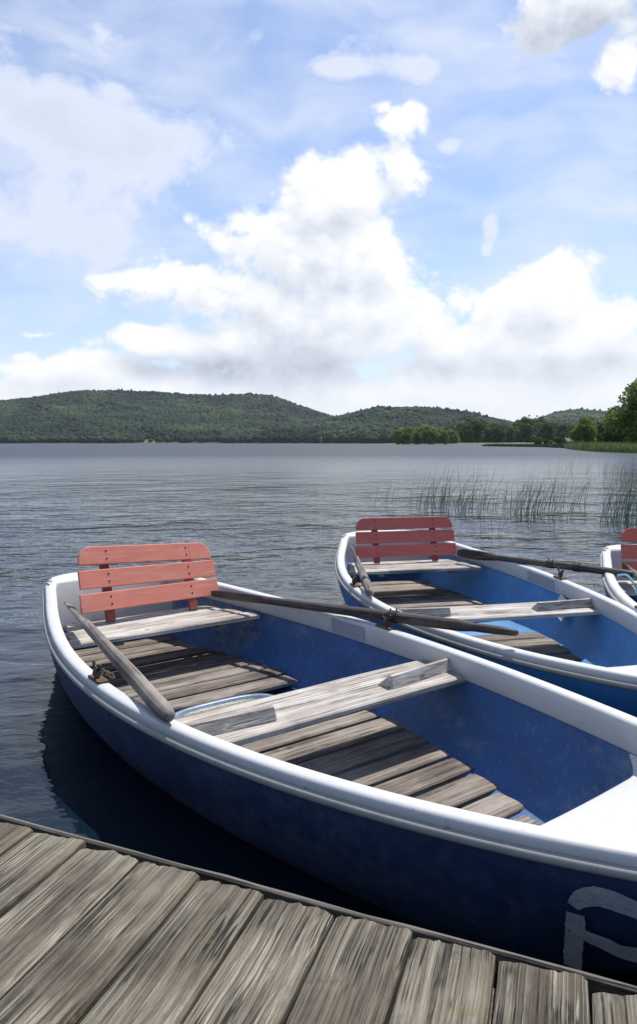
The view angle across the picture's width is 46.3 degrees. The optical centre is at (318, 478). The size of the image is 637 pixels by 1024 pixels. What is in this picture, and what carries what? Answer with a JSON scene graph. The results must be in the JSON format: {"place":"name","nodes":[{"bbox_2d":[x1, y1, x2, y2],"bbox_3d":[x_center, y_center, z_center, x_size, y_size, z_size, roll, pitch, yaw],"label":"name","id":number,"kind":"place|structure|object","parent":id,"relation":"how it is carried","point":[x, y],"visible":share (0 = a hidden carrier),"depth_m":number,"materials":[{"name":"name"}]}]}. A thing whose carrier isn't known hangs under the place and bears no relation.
{"place":"outdoors","nodes":[
{"label":"outdoors","id":0,"kind":"place"},
{"bbox_2d":[139,439,177,442],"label":"meadow","id":1,"kind":"structure","parent":0,"point":[147,441],"depth_m":1485.67,"materials":[{"name":"green plant"}]},
{"bbox_2d":[1,393,384,443],"bbox_3d":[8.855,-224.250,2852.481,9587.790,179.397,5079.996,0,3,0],"label":"hills","id":2,"kind":"structure","parent":0,"point":[195,441],"depth_m":1443.40,"materials":[{"name":"green plant"}]},
{"bbox_2d":[292,431,298,441],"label":"broadleaf tree","id":3,"kind":"object","parent":2,"relation":"on","point":[294,434],"visible":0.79,"depth_m":1378.08,"materials":[{"name":"green plant"}]},
{"bbox_2d":[0,389,607,442],"bbox_3d":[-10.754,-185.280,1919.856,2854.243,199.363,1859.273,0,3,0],"label":"hill forest","id":4,"kind":"object","parent":2,"relation":"on","point":[127,411],"visible":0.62,"depth_m":1801.79,"materials":[{"name":"green plant"}]},
{"bbox_2d":[357,432,363,442],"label":"broadleaf tree","id":5,"kind":"object","parent":2,"relation":"on","point":[360,435],"visible":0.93,"depth_m":1206.88,"materials":[{"name":"green plant"}]},
{"bbox_2d":[514,407,606,421],"bbox_3d":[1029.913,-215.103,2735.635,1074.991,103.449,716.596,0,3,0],"label":"distant forest","id":6,"kind":"object","parent":2,"relation":"on","point":[593,413],"visible":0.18,"depth_m":2702.90,"materials":[{"name":"green plant"}]},
{"bbox_2d":[0,443,636,985],"bbox_3d":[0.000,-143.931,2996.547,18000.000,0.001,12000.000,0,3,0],"label":"lake water","id":7,"kind":"structure","parent":0,"point":[276,519],"depth_m":11.05,"materials":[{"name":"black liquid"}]},
{"bbox_2d":[0,814,636,1023],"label":"wooden dock","id":8,"kind":"object","parent":7,"relation":"in","point":[92,931],"visible":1,"depth_m":1.30,"materials":[{"name":"grey wood"}]},
{"bbox_2d":[42,543,636,971],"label":"rowing boat","id":9,"kind":"object","parent":7,"relation":"on","point":[426,783],"visible":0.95,"depth_m":2.77,"materials":[{"name":"blue wood"}]},
{"bbox_2d":[101,668,114,678],"bbox_3d":[-0.844,0.784,2.990,0.026,0.024,0.134,-2,3,-32],"label":"oar chain","id":10,"kind":"object","parent":9,"relation":"on","point":[106,673],"visible":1,"depth_m":2.98,"materials":[{"name":"metal"}]},
{"bbox_2d":[64,601,174,722],"bbox_3d":[-0.961,0.748,3.352,0.059,0.061,1.990,26,-9,-27],"label":"oar","id":11,"kind":"object","parent":9,"relation":"on","point":[157,703],"visible":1,"depth_m":2.88,"materials":[{"name":"grey wood"}]},
{"bbox_2d":[174,693,273,719],"bbox_3d":[-0.400,1.133,3.509,0.596,0.066,0.380,-2,4,-38],"label":"bailing tub","id":12,"kind":"object","parent":9,"relation":"in","point":[211,706],"visible":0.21,"depth_m":3.64,"materials":[{"name":"plastic"}]},
{"bbox_2d":[211,590,518,635],"bbox_3d":[0.129,0.705,4.026,1.977,0.073,0.066,0,2,37],"label":"oar","id":13,"kind":"object","parent":9,"relation":"on","point":[445,623],"visible":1,"depth_m":3.87,"materials":[{"name":"wood"}]},
{"bbox_2d":[335,516,636,717],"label":"rowing boat","id":14,"kind":"object","parent":7,"relation":"on","point":[587,647],"visible":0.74,"depth_m":5.08,"materials":[{"name":"plastic"}]},
{"bbox_2d":[351,546,373,596],"bbox_3d":[0.306,0.655,5.476,0.064,0.109,1.734,-23,4,0],"label":"oar","id":15,"kind":"object","parent":14,"relation":"on","point":[366,583],"visible":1,"depth_m":5.00,"materials":[{"name":"grey wood"}]},
{"bbox_2d":[457,549,633,577],"bbox_3d":[1.671,0.639,5.687,0.061,0.080,1.585,-2,2,-38],"label":"oar","id":16,"kind":"object","parent":14,"relation":"on","point":[488,556],"visible":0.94,"depth_m":5.62,"materials":[{"name":"wood"}]},
{"bbox_2d":[557,594,566,621],"bbox_3d":[1.671,0.887,5.122,0.086,0.148,0.185,0,3,-7],"label":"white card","id":17,"kind":"object","parent":14,"relation":"in","point":[561,597],"visible":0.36,"depth_m":5.15,"materials":[{"name":"white paper"}]},
{"bbox_2d":[375,463,636,536],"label":"lake reeds","id":18,"kind":"object","parent":7,"relation":"on","point":[503,502],"visible":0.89,"depth_m":14.13,"materials":[{"name":"green plant"}]},
{"bbox_2d":[525,449,636,527],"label":"edge reeds","id":19,"kind":"object","parent":7,"relation":"on","point":[626,513],"visible":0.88,"depth_m":12.43,"materials":[{"name":"green plant"}]},
{"bbox_2d":[564,441,636,452],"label":"bank reeds","id":20,"kind":"object","parent":7,"relation":"on","point":[604,447],"visible":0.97,"depth_m":106.19,"materials":[{"name":"green plant"}]},
{"bbox_2d":[600,528,636,611],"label":"rowing boat","id":21,"kind":"object","parent":7,"relation":"on","point":[621,590],"visible":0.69,"depth_m":5.42,"materials":[{"name":"white plastic"}]},
{"bbox_2d":[617,574,636,592],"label":"mooring rope","id":22,"kind":"object","parent":21,"relation":"attached to","point":[630,578],"visible":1,"depth_m":4.99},
{"bbox_2d":[622,561,636,579],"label":"oar","id":23,"kind":"object","parent":21,"relation":"in","point":[627,567],"visible":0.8,"depth_m":5.12,"materials":[{"name":"grey wood"}]},
{"bbox_2d":[0,0,636,421],"label":"sky","id":24,"kind":"structure","parent":0,"point":[332,207],"materials":[{"name":"blue"}]},
{"bbox_2d":[385,442,578,444],"bbox_3d":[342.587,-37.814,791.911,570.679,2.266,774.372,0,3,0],"label":"wooded shore","id":25,"kind":"structure","parent":0,"point":[523,443],"depth_m":570.41,"materials":[{"name":"green plant"}]},
{"bbox_2d":[412,426,423,443],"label":"broadleaf tree","id":26,"kind":"object","parent":25,"relation":"on","point":[418,431],"visible":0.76,"depth_m":587.58,"materials":[{"name":"green plant"}]},
{"bbox_2d":[419,424,433,443],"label":"broadleaf tree","id":27,"kind":"object","parent":25,"relation":"on","point":[425,434],"visible":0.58,"depth_m":576.47,"materials":[{"name":"green plant"}]},
{"bbox_2d":[426,428,440,443],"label":"broadleaf tree","id":28,"kind":"object","parent":25,"relation":"on","point":[433,437],"visible":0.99,"depth_m":569.78,"materials":[{"name":"green plant"}]},
{"bbox_2d":[440,430,449,443],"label":"broadleaf tree","id":29,"kind":"object","parent":25,"relation":"on","point":[444,437],"visible":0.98,"depth_m":571.90,"materials":[{"name":"green plant"}]},
{"bbox_2d":[447,429,459,443],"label":"broadleaf tree","id":30,"kind":"object","parent":25,"relation":"on","point":[452,434],"visible":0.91,"depth_m":596.52,"materials":[{"name":"green plant"}]},
{"bbox_2d":[448,424,459,439],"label":"broadleaf tree","id":31,"kind":"object","parent":25,"relation":"on","point":[451,426],"visible":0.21,"depth_m":649.86,"materials":[{"name":"green plant"}]},
{"bbox_2d":[458,424,466,442],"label":"broadleaf tree","id":32,"kind":"object","parent":25,"relation":"on","point":[462,438],"visible":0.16,"depth_m":689.82,"materials":[{"name":"green plant"}]},
{"bbox_2d":[461,422,475,442],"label":"broadleaf tree","id":33,"kind":"object","parent":25,"relation":"on","point":[467,432],"visible":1,"depth_m":657.68,"materials":[{"name":"green plant"}]},
{"bbox_2d":[469,419,485,442],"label":"broadleaf tree","id":34,"kind":"object","parent":25,"relation":"on","point":[478,431],"visible":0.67,"depth_m":661.87,"materials":[{"name":"green plant"}]},
{"bbox_2d":[475,420,489,442],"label":"broadleaf tree","id":35,"kind":"object","parent":25,"relation":"on","point":[485,424],"visible":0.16,"depth_m":699.60,"materials":[{"name":"green plant"}]},
{"bbox_2d":[483,427,493,442],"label":"broadleaf tree","id":36,"kind":"object","parent":25,"relation":"on","point":[487,432],"visible":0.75,"depth_m":670.16,"materials":[{"name":"green plant"}]},
{"bbox_2d":[489,423,498,442],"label":"broadleaf tree","id":37,"kind":"object","parent":25,"relation":"on","point":[494,425],"visible":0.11,"depth_m":686.59,"materials":[{"name":"green plant"}]},
{"bbox_2d":[489,426,505,440],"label":"broadleaf tree","id":38,"kind":"object","parent":25,"relation":"on","point":[492,432],"visible":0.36,"depth_m":653.26,"materials":[{"name":"green plant"}]},
{"bbox_2d":[491,424,507,442],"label":"broadleaf tree","id":39,"kind":"object","parent":25,"relation":"on","point":[501,432],"visible":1,"depth_m":645.51,"materials":[{"name":"green plant"}]},
{"bbox_2d":[505,427,516,442],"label":"broadleaf tree","id":40,"kind":"object","parent":25,"relation":"on","point":[509,435],"visible":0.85,"depth_m":710.45,"materials":[{"name":"green plant"}]},
{"bbox_2d":[512,419,520,441],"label":"broadleaf tree","id":41,"kind":"object","parent":25,"relation":"on","point":[516,422],"visible":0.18,"depth_m":813.12,"materials":[{"name":"green plant"}]},
{"bbox_2d":[515,423,522,442],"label":"broadleaf tree","id":42,"kind":"object","parent":25,"relation":"on","point":[518,425],"visible":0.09,"depth_m":752.33,"materials":[{"name":"green plant"}]},
{"bbox_2d":[513,415,536,442],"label":"broadleaf tree","id":43,"kind":"object","parent":25,"relation":"on","point":[524,420],"visible":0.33,"depth_m":652.22,"materials":[{"name":"green plant"}]},
{"bbox_2d":[519,423,535,442],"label":"broadleaf tree","id":44,"kind":"object","parent":25,"relation":"on","point":[525,430],"visible":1,"depth_m":636.37,"materials":[{"name":"green plant"}]},
{"bbox_2d":[531,422,539,441],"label":"broadleaf tree","id":45,"kind":"object","parent":25,"relation":"on","point":[536,430],"visible":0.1,"depth_m":706.40,"materials":[{"name":"green plant"}]},
{"bbox_2d":[533,415,546,422],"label":"broadleaf tree","id":46,"kind":"object","parent":25,"relation":"on","point":[541,420],"visible":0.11,"depth_m":767.65,"materials":[{"name":"green plant"}]},
{"bbox_2d":[535,421,555,440],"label":"broadleaf tree","id":47,"kind":"object","parent":25,"relation":"on","point":[546,431],"visible":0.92,"depth_m":689.30,"materials":[{"name":"green plant"}]},
{"bbox_2d":[551,419,560,441],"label":"broadleaf tree","id":48,"kind":"object","parent":25,"relation":"on","point":[555,424],"visible":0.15,"depth_m":717.09,"materials":[{"name":"green plant"}]},
{"bbox_2d":[555,422,568,438],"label":"broadleaf tree","id":49,"kind":"object","parent":25,"relation":"on","point":[561,432],"visible":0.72,"depth_m":658.09,"materials":[{"name":"green plant"}]},
{"bbox_2d":[564,425,574,437],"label":"broadleaf tree","id":50,"kind":"object","parent":25,"relation":"on","point":[571,427],"visible":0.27,"depth_m":646.03,"materials":[{"name":"green plant"}]},
{"bbox_2d":[482,443,563,447],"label":"spit grass","id":51,"kind":"structure","parent":0,"point":[534,445],"depth_m":232.88,"materials":[{"name":"green plant"}]},
{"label":"lake shore","id":52,"kind":"structure","parent":0,"visible":0},
{"bbox_2d":[0,427,523,443],"bbox_3d":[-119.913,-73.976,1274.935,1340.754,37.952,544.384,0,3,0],"label":"shore thicket","id":53,"kind":"object","parent":52,"relation":"on","point":[190,436],"visible":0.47,"depth_m":1453.05,"materials":[{"name":"green plant"}]},
{"bbox_2d":[392,429,406,443],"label":"broadleaf tree","id":54,"kind":"object","parent":52,"relation":"on","point":[398,434],"visible":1,"depth_m":559.24,"materials":[{"name":"green plant"}]},
{"bbox_2d":[401,427,413,443],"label":"broadleaf tree","id":55,"kind":"object","parent":52,"relation":"on","point":[407,432],"visible":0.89,"depth_m":562.14,"materials":[{"name":"green plant"}]},
{"bbox_2d":[536,437,542,444],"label":"broadleaf tree","id":56,"kind":"object","parent":52,"relation":"on","point":[539,440],"visible":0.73,"depth_m":251.40,"materials":[{"name":"green plant"}]},
{"bbox_2d":[553,436,562,443],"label":"broadleaf tree","id":57,"kind":"object","parent":52,"relation":"on","point":[558,439],"visible":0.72,"depth_m":225.17,"materials":[{"name":"green plant"}]},
{"bbox_2d":[562,438,577,443],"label":"boat hut","id":58,"kind":"object","parent":52,"relation":"on","point":[565,440],"visible":0.38,"depth_m":199.04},
{"bbox_2d":[568,416,597,442],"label":"broadleaf tree","id":59,"kind":"object","parent":52,"relation":"on","point":[585,430],"visible":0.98,"depth_m":176.62,"materials":[{"name":"green plant"}]},
{"bbox_2d":[594,423,607,443],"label":"broadleaf tree","id":60,"kind":"object","parent":52,"relation":"on","point":[600,431],"visible":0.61,"depth_m":208.69,"materials":[{"name":"green plant"}]},
{"bbox_2d":[602,405,631,443],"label":"broadleaf tree","id":61,"kind":"object","parent":52,"relation":"on","point":[610,437],"visible":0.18,"depth_m":148.37,"materials":[{"name":"green plant"}]},
{"bbox_2d":[600,378,636,445],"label":"broadleaf tree","id":62,"kind":"object","parent":52,"relation":"on","point":[625,422],"visible":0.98,"depth_m":120.98,"materials":[{"name":"green plant"}]}
]}

